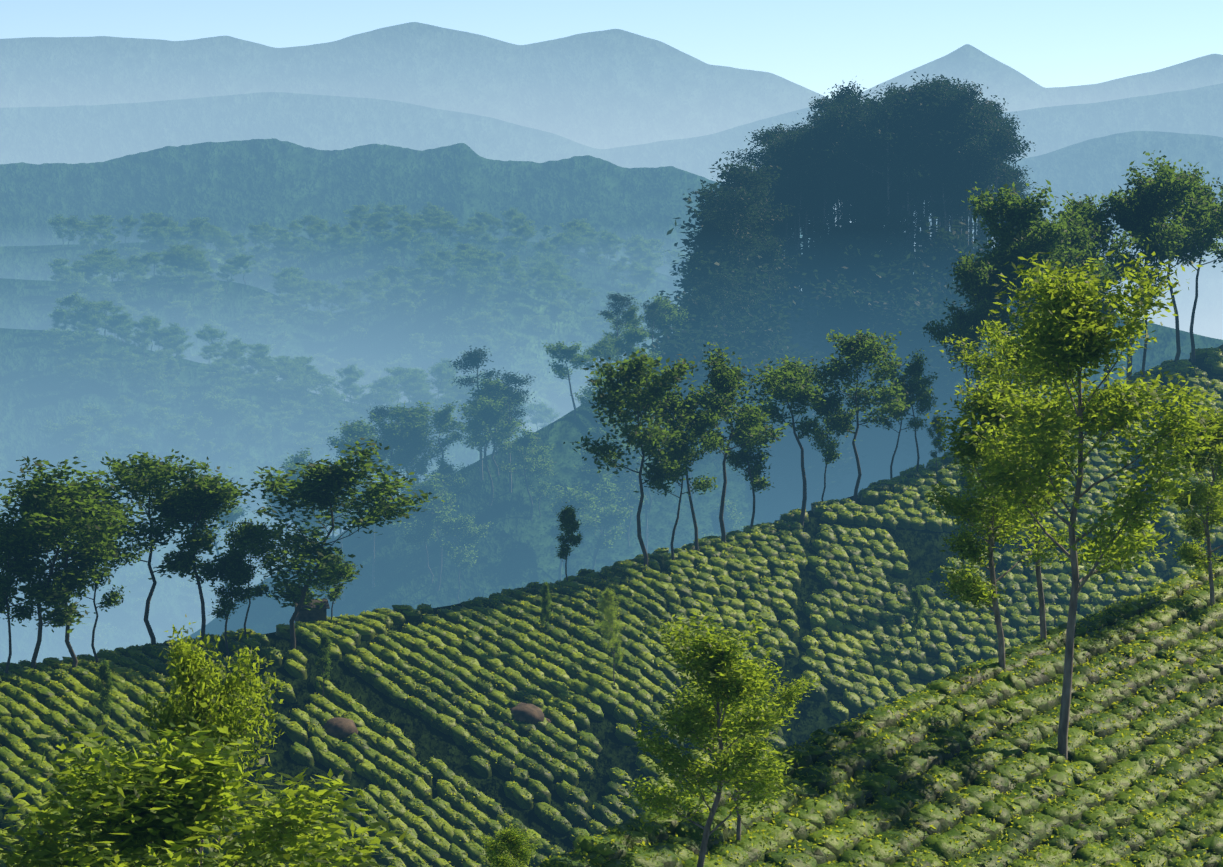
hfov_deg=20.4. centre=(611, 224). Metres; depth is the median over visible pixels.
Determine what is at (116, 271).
hill tree
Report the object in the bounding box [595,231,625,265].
hill tree
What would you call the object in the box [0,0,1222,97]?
sky
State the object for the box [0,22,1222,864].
ground
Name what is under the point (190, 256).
hill tree
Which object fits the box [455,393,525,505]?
valley tree
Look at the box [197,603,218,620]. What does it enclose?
hill tree
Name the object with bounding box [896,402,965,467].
hill understory
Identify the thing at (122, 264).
hill tree
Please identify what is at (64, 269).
hill tree
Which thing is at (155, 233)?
hill tree
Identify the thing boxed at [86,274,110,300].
hill tree
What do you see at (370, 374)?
hill tree
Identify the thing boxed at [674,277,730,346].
hill understory
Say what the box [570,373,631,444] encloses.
valley tree
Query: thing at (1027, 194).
eucalyptus grove
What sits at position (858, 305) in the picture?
hill understory
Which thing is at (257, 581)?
hill tree
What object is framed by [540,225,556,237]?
hill tree
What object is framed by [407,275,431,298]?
hill tree
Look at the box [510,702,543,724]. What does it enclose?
boulder
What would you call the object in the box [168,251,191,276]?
hill tree
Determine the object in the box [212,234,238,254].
hill tree
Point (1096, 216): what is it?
crest shade tree
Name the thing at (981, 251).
hill understory
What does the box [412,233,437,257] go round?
hill tree
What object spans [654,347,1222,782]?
tea field
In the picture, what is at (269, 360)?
hill tree
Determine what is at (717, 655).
silver oak
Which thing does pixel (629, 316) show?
valley tree
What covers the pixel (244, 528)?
crest shade tree
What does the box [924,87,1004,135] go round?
eucalyptus grove
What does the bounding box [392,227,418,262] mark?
hill tree
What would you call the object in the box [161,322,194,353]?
hill tree
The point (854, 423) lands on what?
hill understory
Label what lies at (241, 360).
hill tree
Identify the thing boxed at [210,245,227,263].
hill tree
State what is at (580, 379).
hill tree
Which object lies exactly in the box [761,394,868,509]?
hill understory
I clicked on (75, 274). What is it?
hill tree
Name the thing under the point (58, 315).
hill tree
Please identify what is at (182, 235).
hill tree
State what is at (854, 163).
eucalyptus grove
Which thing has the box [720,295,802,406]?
hill understory
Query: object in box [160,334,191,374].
hill tree
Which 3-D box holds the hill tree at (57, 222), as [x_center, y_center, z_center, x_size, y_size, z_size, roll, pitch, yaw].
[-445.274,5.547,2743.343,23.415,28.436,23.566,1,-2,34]
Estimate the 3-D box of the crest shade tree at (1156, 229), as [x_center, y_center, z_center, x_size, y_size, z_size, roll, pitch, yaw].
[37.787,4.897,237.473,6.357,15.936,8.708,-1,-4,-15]
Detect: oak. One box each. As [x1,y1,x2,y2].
[0,702,424,866]
[133,614,292,866]
[474,820,542,866]
[538,580,551,646]
[595,585,625,684]
[616,600,806,866]
[678,659,821,840]
[908,365,1088,671]
[931,307,1090,640]
[948,238,1222,759]
[1163,401,1222,605]
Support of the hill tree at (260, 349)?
on the ground
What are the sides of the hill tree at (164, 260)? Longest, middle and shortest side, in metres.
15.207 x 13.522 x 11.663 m
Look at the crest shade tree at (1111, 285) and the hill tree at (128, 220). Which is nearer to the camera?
the crest shade tree at (1111, 285)
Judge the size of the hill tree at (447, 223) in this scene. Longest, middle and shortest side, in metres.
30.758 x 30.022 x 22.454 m
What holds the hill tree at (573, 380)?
on the ground
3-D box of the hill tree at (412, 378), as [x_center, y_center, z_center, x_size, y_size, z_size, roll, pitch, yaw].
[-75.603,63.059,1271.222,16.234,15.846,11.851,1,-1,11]
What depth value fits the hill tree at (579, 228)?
2729.55 m
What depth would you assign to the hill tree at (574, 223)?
2737.35 m
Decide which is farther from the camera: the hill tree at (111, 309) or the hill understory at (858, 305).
the hill tree at (111, 309)
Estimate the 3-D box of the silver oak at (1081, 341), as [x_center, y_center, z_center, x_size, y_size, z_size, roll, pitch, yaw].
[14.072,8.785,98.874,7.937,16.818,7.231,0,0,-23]
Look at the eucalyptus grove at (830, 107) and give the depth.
601.67 m
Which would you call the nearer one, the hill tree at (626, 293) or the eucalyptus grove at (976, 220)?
the eucalyptus grove at (976, 220)
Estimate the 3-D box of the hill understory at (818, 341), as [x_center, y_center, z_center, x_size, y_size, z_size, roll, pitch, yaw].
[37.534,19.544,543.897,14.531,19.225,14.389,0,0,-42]
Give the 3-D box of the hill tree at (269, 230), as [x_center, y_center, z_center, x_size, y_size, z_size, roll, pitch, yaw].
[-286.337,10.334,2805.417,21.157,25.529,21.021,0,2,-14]
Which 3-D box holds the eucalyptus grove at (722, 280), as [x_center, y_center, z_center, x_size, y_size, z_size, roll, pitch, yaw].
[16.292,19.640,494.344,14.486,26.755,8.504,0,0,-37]
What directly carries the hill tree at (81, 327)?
on the ground
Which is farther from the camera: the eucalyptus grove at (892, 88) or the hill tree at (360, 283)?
the hill tree at (360, 283)
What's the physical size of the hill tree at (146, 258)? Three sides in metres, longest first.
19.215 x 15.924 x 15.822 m
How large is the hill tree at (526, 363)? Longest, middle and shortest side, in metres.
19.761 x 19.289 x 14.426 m
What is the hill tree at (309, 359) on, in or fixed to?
on the ground
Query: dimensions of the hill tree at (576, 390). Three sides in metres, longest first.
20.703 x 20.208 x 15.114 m
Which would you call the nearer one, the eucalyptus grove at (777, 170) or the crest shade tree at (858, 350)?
the crest shade tree at (858, 350)
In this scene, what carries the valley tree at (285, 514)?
on the ground
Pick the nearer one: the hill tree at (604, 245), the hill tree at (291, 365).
the hill tree at (291, 365)
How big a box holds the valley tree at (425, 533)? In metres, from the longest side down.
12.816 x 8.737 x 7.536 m
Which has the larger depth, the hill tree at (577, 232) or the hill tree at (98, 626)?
the hill tree at (577, 232)
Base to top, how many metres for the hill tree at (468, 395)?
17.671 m
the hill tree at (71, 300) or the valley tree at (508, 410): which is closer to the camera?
the valley tree at (508, 410)
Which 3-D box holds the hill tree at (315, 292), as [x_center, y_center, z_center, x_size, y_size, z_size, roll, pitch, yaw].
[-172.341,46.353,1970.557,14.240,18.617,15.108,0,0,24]
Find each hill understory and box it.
[641,312,732,476]
[642,329,741,489]
[645,290,741,390]
[664,231,772,325]
[667,168,779,300]
[673,246,787,360]
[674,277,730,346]
[676,226,735,257]
[694,223,767,291]
[696,315,781,462]
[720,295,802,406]
[721,310,802,393]
[726,322,823,477]
[759,406,797,474]
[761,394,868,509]
[764,220,809,305]
[770,233,833,351]
[777,410,853,510]
[779,361,867,489]
[787,221,906,343]
[790,294,887,391]
[792,204,889,322]
[794,343,854,388]
[798,266,924,416]
[807,255,888,386]
[819,273,871,354]
[823,202,943,313]
[835,227,937,331]
[859,260,941,386]
[870,294,972,413]
[876,280,965,380]
[878,355,994,469]
[880,280,944,358]
[887,280,972,374]
[893,280,975,365]
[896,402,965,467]
[903,216,992,294]
[927,336,1030,442]
[930,235,1010,303]
[947,298,1022,380]
[964,291,1087,372]
[974,379,1049,422]
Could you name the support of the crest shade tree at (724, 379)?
on the tea field at (721, 575)
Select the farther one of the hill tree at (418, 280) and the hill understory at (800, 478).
the hill tree at (418, 280)
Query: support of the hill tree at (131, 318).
on the ground
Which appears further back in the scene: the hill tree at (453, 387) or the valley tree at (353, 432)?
the hill tree at (453, 387)
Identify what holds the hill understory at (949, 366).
on the ground
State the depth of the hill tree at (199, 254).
1977.76 m
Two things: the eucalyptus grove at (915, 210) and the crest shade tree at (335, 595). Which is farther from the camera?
the eucalyptus grove at (915, 210)
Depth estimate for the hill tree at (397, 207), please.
2823.08 m
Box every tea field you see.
[0,552,683,866]
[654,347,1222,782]
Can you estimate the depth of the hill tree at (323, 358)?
1840.77 m
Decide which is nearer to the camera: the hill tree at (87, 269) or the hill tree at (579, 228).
the hill tree at (87, 269)
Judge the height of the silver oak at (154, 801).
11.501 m
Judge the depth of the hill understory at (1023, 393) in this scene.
518.57 m
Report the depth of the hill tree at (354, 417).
1216.63 m
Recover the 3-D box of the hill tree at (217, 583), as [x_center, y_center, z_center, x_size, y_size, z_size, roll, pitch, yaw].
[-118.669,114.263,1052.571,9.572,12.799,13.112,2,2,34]
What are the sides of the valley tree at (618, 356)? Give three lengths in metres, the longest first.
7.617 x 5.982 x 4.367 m
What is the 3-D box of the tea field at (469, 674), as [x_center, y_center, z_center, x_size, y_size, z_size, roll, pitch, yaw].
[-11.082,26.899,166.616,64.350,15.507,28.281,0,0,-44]
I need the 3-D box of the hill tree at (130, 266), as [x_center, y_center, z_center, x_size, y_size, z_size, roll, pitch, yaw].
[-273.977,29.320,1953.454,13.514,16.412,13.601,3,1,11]
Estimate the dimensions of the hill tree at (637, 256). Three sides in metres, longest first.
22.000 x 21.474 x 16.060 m
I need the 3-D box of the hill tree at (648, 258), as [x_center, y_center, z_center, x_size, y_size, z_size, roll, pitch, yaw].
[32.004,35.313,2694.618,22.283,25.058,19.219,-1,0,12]
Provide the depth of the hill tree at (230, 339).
1816.98 m
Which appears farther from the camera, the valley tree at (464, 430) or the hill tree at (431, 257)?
the hill tree at (431, 257)
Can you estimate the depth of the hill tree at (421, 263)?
2021.37 m
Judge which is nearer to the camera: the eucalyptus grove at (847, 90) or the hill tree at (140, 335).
the eucalyptus grove at (847, 90)
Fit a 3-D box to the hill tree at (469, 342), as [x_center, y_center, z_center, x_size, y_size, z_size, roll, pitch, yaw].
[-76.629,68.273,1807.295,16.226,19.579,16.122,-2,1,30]
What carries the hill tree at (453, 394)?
on the ground
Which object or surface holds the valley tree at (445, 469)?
on the ground
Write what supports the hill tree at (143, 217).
on the ground
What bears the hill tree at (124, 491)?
on the ground
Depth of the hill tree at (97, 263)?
1946.49 m
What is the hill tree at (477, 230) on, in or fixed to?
on the ground
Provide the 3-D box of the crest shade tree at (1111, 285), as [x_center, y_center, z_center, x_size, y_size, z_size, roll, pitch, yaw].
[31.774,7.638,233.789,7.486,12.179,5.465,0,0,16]
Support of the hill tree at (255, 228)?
on the ground
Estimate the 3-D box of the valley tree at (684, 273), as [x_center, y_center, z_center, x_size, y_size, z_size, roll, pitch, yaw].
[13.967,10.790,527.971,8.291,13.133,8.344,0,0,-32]
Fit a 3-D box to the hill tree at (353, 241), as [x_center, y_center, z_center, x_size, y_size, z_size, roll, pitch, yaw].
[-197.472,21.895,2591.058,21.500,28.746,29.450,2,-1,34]
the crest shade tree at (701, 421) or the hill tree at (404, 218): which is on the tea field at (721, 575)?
the crest shade tree at (701, 421)
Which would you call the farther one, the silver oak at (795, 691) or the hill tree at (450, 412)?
the hill tree at (450, 412)
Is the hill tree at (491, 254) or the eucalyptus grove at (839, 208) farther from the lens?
the hill tree at (491, 254)
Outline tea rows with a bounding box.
[539,555,1222,866]
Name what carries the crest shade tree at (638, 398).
on the tea field at (469, 674)
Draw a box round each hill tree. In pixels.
[46,258,70,284]
[47,470,79,485]
[48,214,74,245]
[48,307,77,339]
[50,265,84,296]
[55,215,85,246]
[55,275,69,298]
[55,292,87,329]
[60,272,85,292]
[64,275,91,295]
[64,293,87,311]
[67,264,81,272]
[68,449,110,476]
[69,301,105,323]
[69,311,81,326]
[69,623,114,654]
[70,310,99,330]
[75,225,90,239]
[75,253,97,263]
[75,263,94,290]
[75,267,96,290]
[75,322,97,332]
[76,238,95,253]
[78,276,112,302]
[79,622,116,646]
[83,224,98,241]
[84,224,105,247]
[85,214,117,245]
[85,260,116,277]
[85,318,104,334]
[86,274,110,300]
[87,254,121,274]
[91,247,120,281]
[93,299,125,335]
[94,230,114,243]
[98,552,125,590]
[101,261,122,282]
[101,467,128,499]
[102,314,119,334]
[105,311,131,345]
[107,323,135,348]
[108,444,141,465]
[113,214,140,242]
[113,270,143,302]
[114,259,126,281]
[115,490,135,513]
[119,255,143,275]
[119,302,136,325]
[119,317,134,341]
[121,246,146,261]
[123,568,166,620]
[123,570,159,610]
[124,261,145,275]
[126,262,149,292]
[126,309,141,321]
[130,329,153,362]
[130,337,150,356]
[132,315,157,341]
[134,308,157,329]
[136,226,163,252]
[136,252,158,280]
[138,509,158,524]
[139,226,170,253]
[140,211,160,237]
[140,214,155,241]
[141,316,167,350]
[143,252,162,277]
[145,213,164,239]
[147,251,162,276]
[147,264,163,275]
[149,327,169,346]
[149,348,175,380]
[154,216,179,227]
[158,256,172,266]
[159,323,169,329]
[159,356,178,391]
[160,226,186,241]
[160,245,188,279]
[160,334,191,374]
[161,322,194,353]
[167,228,189,247]
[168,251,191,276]
[169,248,192,272]
[174,579,214,625]
[175,244,206,276]
[175,443,199,465]
[180,250,206,273]
[184,216,210,233]
[185,228,207,248]
[190,235,209,247]
[190,349,217,363]
[190,614,214,633]
[191,251,209,264]
[192,260,215,278]
[193,248,212,259]
[193,261,213,287]
[194,324,226,358]
[197,319,228,357]
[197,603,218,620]
[198,222,222,251]
[198,344,216,361]
[202,358,232,372]
[205,384,235,424]
[208,228,231,247]
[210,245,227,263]
[210,361,239,385]
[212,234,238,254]
[214,575,234,594]
[215,264,244,292]
[219,249,240,273]
[219,338,248,359]
[221,345,243,362]
[223,247,246,259]
[224,258,239,281]
[224,336,242,350]
[224,343,251,359]
[226,334,246,345]
[228,233,250,251]
[231,254,255,284]
[233,356,255,376]
[240,456,259,478]
[243,355,272,390]
[244,473,266,506]
[246,223,268,248]
[246,342,272,372]
[246,344,276,361]
[247,563,263,586]
[248,243,269,270]
[251,354,270,371]
[252,231,269,250]
[257,370,280,404]
[258,466,281,501]
[259,521,285,553]
[260,222,276,247]
[261,361,285,393]
[262,359,277,370]
[269,267,304,283]
[269,454,291,472]
[271,355,292,364]
[272,268,298,300]
[274,356,303,395]
[275,228,292,251]
[276,279,305,311]
[277,275,307,310]
[278,370,298,399]
[280,358,306,378]
[287,221,302,237]
[289,432,318,455]
[292,215,317,239]
[292,374,322,412]
[294,355,314,373]
[299,225,323,253]
[301,364,318,377]
[306,288,325,316]
[307,219,328,252]
[309,369,338,405]
[310,423,339,460]
[311,353,333,372]
[312,377,323,395]
[313,429,346,459]
[314,386,347,422]
[315,217,329,238]
[317,223,345,253]
[318,359,342,375]
[319,372,345,395]
[327,288,360,320]
[331,363,366,400]
[334,408,358,427]
[336,234,371,266]
[336,374,367,407]
[337,278,361,289]
[339,225,353,250]
[343,204,369,230]
[344,213,366,222]
[344,358,364,382]
[344,384,363,410]
[345,413,368,424]
[346,279,370,301]
[347,219,368,235]
[351,388,386,420]
[353,365,382,393]
[357,403,373,421]
[359,272,389,304]
[363,281,389,311]
[365,211,392,224]
[365,376,402,398]
[366,289,389,319]
[367,201,394,219]
[369,221,388,237]
[370,219,393,240]
[370,380,387,405]
[370,387,402,406]
[376,266,402,289]
[378,400,405,422]
[381,365,414,402]
[387,354,414,384]
[389,204,406,224]
[389,283,424,300]
[389,467,409,483]
[390,223,413,241]
[391,211,420,240]
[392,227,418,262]
[392,372,429,404]
[395,386,412,404]
[399,373,435,391]
[403,290,428,317]
[404,367,432,403]
[404,389,429,407]
[406,282,425,303]
[406,382,430,400]
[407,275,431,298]
[408,218,435,245]
[408,256,433,282]
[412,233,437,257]
[413,213,428,236]
[414,247,435,273]
[414,391,438,408]
[417,250,437,272]
[419,202,444,233]
[421,210,444,238]
[421,466,456,482]
[425,362,457,401]
[427,449,455,476]
[429,215,449,243]
[429,358,461,388]
[429,421,449,448]
[431,403,465,444]
[435,249,456,269]
[436,220,470,248]
[436,371,464,384]
[438,394,460,408]
[440,392,457,405]
[440,422,460,447]
[441,379,455,392]
[442,214,457,240]
[446,383,466,399]
[448,250,477,273]
[451,385,473,417]
[454,241,474,257]
[456,249,490,273]
[456,335,479,366]
[457,378,480,400]
[463,388,480,399]
[467,217,483,238]
[468,371,484,377]
[470,226,488,241]
[472,333,501,369]
[474,210,493,236]
[475,232,499,251]
[475,249,498,267]
[475,251,495,266]
[479,438,497,454]
[482,214,502,235]
[491,250,505,276]
[496,207,523,236]
[497,263,522,286]
[507,382,528,402]
[509,223,539,257]
[510,215,534,228]
[512,403,533,420]
[513,402,525,422]
[514,225,535,253]
[517,360,547,391]
[517,410,531,435]
[525,402,547,430]
[526,238,557,260]
[533,405,561,427]
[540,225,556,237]
[544,300,573,333]
[546,232,572,256]
[550,232,583,257]
[557,230,582,254]
[558,274,572,298]
[559,218,587,252]
[560,384,589,406]
[563,373,588,386]
[567,222,595,251]
[569,368,587,385]
[574,218,593,249]
[576,374,593,393]
[581,228,598,255]
[585,229,599,255]
[590,229,616,260]
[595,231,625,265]
[596,309,620,331]
[597,241,613,262]
[602,301,620,311]
[604,291,621,302]
[607,325,624,333]
[614,291,635,310]
[623,234,652,251]
[624,236,650,256]
[625,295,641,317]
[628,243,650,262]
[629,266,654,299]
[633,252,650,264]
[638,253,662,270]
[643,237,668,253]
[650,252,663,272]
[664,250,684,264]
[669,262,686,284]
[675,256,689,283]
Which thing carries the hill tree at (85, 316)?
on the ground
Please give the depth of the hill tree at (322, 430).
1192.90 m
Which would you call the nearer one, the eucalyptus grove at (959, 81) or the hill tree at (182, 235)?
the eucalyptus grove at (959, 81)
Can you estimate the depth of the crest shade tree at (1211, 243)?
249.88 m
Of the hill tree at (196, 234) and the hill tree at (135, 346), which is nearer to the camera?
the hill tree at (135, 346)
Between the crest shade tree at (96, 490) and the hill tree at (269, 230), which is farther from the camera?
the hill tree at (269, 230)
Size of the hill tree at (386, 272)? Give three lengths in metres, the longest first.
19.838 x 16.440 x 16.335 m
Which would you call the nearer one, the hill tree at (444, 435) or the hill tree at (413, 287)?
the hill tree at (444, 435)
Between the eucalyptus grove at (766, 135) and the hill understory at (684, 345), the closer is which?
the hill understory at (684, 345)
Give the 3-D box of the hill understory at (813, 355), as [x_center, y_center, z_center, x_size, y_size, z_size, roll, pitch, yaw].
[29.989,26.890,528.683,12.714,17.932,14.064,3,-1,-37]
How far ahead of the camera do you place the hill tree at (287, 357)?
1322.07 m
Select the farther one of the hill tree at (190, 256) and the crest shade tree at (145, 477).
the hill tree at (190, 256)
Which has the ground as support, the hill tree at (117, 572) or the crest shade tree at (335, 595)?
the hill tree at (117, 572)
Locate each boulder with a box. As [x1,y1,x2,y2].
[322,717,357,738]
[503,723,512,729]
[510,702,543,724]
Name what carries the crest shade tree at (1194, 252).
on the tea field at (721, 575)
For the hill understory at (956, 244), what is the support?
on the ground
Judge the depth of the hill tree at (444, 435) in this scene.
1191.41 m
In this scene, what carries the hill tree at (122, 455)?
on the ground
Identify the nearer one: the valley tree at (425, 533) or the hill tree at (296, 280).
the valley tree at (425, 533)
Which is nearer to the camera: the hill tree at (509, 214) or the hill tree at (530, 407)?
the hill tree at (530, 407)
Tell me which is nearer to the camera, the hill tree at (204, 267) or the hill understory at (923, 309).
the hill understory at (923, 309)
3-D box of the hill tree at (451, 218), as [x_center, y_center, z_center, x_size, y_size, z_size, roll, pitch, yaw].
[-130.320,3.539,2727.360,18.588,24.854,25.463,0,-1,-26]
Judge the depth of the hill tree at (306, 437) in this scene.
1178.67 m
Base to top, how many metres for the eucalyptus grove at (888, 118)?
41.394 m
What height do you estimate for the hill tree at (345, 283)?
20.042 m
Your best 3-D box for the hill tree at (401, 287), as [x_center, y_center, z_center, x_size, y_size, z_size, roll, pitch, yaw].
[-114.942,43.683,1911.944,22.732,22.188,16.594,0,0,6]
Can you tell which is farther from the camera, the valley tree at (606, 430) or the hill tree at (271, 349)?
the hill tree at (271, 349)
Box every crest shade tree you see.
[0,456,147,668]
[0,470,124,667]
[0,518,72,673]
[55,514,155,663]
[68,449,257,644]
[145,462,287,647]
[207,545,255,654]
[219,518,295,634]
[243,438,444,649]
[311,551,357,619]
[555,502,582,580]
[563,348,704,565]
[642,413,723,560]
[651,385,723,550]
[685,342,800,542]
[723,401,774,527]
[756,355,830,525]
[777,329,914,501]
[809,386,860,501]
[874,370,933,478]
[877,348,937,470]
[922,298,1002,449]
[926,414,946,473]
[940,248,1024,439]
[959,226,1064,420]
[960,179,1081,399]
[971,215,1085,386]
[1029,249,1124,397]
[1050,191,1135,388]
[1053,201,1144,314]
[1098,182,1193,381]
[1100,161,1208,383]
[1129,150,1222,361]
[1163,162,1222,362]
[1205,177,1222,346]
[1205,199,1222,258]
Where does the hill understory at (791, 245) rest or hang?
on the ground
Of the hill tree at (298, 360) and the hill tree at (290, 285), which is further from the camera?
the hill tree at (290, 285)
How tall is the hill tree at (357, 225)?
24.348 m
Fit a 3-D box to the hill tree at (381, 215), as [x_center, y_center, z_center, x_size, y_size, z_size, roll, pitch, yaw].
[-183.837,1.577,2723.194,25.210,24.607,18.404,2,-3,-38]
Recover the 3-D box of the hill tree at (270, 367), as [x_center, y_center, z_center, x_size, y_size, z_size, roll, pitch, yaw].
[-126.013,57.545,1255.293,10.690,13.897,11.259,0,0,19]
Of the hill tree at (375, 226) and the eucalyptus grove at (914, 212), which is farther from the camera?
the hill tree at (375, 226)
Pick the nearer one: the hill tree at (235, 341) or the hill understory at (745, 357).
the hill understory at (745, 357)
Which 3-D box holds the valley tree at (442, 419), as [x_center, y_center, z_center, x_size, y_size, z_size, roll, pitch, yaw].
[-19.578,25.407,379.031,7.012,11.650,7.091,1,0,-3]
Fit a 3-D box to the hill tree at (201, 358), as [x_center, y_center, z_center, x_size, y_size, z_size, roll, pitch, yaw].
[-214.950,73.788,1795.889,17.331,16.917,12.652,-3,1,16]
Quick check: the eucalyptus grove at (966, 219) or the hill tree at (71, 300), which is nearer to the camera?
the eucalyptus grove at (966, 219)
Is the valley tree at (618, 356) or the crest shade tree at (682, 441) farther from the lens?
the valley tree at (618, 356)
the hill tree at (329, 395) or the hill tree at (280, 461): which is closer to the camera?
the hill tree at (280, 461)
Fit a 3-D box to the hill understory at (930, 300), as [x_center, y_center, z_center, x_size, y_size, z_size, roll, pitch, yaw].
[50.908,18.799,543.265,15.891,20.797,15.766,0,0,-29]
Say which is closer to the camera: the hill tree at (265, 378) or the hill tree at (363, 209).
the hill tree at (265, 378)
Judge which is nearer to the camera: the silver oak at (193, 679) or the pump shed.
the silver oak at (193, 679)
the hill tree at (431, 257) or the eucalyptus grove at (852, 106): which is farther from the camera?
the hill tree at (431, 257)
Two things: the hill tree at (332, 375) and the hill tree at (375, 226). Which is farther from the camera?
the hill tree at (375, 226)
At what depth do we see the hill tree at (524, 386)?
1761.03 m
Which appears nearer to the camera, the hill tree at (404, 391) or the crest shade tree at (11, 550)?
the crest shade tree at (11, 550)
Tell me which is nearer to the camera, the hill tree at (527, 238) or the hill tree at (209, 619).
the hill tree at (209, 619)
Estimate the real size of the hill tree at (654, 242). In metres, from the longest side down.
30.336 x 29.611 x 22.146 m
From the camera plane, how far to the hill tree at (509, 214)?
2800.38 m
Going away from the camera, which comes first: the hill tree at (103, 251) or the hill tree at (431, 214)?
the hill tree at (103, 251)
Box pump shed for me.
[292,599,329,622]
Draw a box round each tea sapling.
[93,658,113,746]
[259,695,274,765]
[314,632,332,696]
[907,585,925,651]
[953,459,980,568]
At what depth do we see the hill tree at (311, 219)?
2767.51 m
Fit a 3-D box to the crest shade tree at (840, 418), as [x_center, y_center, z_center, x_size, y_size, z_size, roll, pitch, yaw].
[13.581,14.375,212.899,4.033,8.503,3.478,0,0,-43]
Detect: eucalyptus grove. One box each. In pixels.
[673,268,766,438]
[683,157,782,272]
[698,182,770,310]
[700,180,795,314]
[709,167,774,232]
[723,123,789,256]
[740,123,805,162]
[751,149,781,302]
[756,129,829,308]
[757,148,812,327]
[759,128,833,329]
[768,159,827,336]
[771,188,811,312]
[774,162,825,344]
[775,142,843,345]
[777,133,819,312]
[788,124,813,245]
[791,154,838,334]
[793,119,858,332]
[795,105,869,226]
[795,122,857,221]
[797,94,830,125]
[802,109,835,225]
[808,98,869,120]
[809,89,868,222]
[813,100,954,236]
[814,168,841,245]
[822,76,866,120]
[822,119,869,222]
[828,186,854,219]
[828,200,851,225]
[830,116,908,217]
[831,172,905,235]
[834,147,854,227]
[839,117,898,213]
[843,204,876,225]
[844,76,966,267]
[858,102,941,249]
[865,83,934,251]
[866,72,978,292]
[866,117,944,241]
[880,83,901,101]
[880,164,941,236]
[883,173,927,241]
[900,196,925,236]
[901,197,930,274]
[906,160,967,234]
[913,75,967,89]
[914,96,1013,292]
[915,171,926,287]
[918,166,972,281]
[920,125,970,230]
[920,193,928,288]
[922,74,978,223]
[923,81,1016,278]
[923,97,975,281]
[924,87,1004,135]
[925,163,945,289]
[928,169,986,281]
[934,126,974,283]
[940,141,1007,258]
[942,160,980,263]
[957,104,1012,253]
[958,189,1005,246]
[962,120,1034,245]
[962,122,1004,253]
[965,217,991,252]
[966,98,1025,251]
[974,159,1005,250]
[986,165,1026,198]
[988,98,1024,182]
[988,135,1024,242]
[988,170,1028,199]
[989,112,1019,238]
[1009,180,1029,195]
[1015,169,1032,198]
[1015,184,1033,198]
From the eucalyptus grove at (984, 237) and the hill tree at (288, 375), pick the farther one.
the hill tree at (288, 375)
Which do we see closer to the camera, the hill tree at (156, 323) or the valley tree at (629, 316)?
the valley tree at (629, 316)
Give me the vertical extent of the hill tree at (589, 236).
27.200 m
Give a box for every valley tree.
[188,500,250,591]
[263,447,333,558]
[264,474,309,566]
[276,462,342,546]
[279,473,311,543]
[300,462,375,582]
[311,460,366,600]
[326,417,389,484]
[343,434,396,504]
[351,478,393,587]
[362,425,419,496]
[366,405,396,481]
[367,401,437,484]
[385,473,448,583]
[392,430,437,483]
[396,416,449,471]
[405,400,465,484]
[409,488,460,591]
[427,455,478,534]
[431,509,495,603]
[449,346,503,480]
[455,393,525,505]
[456,402,496,467]
[462,374,518,475]
[482,370,535,492]
[490,426,556,520]
[492,380,525,454]
[520,451,563,517]
[540,482,606,579]
[541,341,595,421]
[569,446,627,559]
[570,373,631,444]
[579,502,633,569]
[581,335,620,384]
[588,416,635,486]
[590,378,628,438]
[597,338,624,366]
[598,293,636,370]
[599,302,645,359]
[602,437,658,545]
[608,323,663,378]
[612,459,639,513]
[619,419,663,511]
[624,344,651,377]
[626,480,672,547]
[632,410,660,445]
[636,448,666,550]
[639,295,691,349]
[639,301,669,348]
[642,297,675,348]
[643,369,686,427]
[673,252,702,290]
[675,412,702,501]
[700,530,728,538]
[713,497,745,534]
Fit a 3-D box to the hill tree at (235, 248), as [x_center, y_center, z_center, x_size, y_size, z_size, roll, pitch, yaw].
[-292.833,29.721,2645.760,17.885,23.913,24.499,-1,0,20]
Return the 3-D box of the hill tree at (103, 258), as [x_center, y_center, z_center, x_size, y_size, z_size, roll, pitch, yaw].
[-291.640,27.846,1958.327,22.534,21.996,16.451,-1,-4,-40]
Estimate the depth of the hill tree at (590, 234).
2750.70 m
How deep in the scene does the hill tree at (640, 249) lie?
2722.57 m
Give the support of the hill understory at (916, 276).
on the ground
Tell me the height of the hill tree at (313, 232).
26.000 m
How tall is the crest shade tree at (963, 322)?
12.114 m

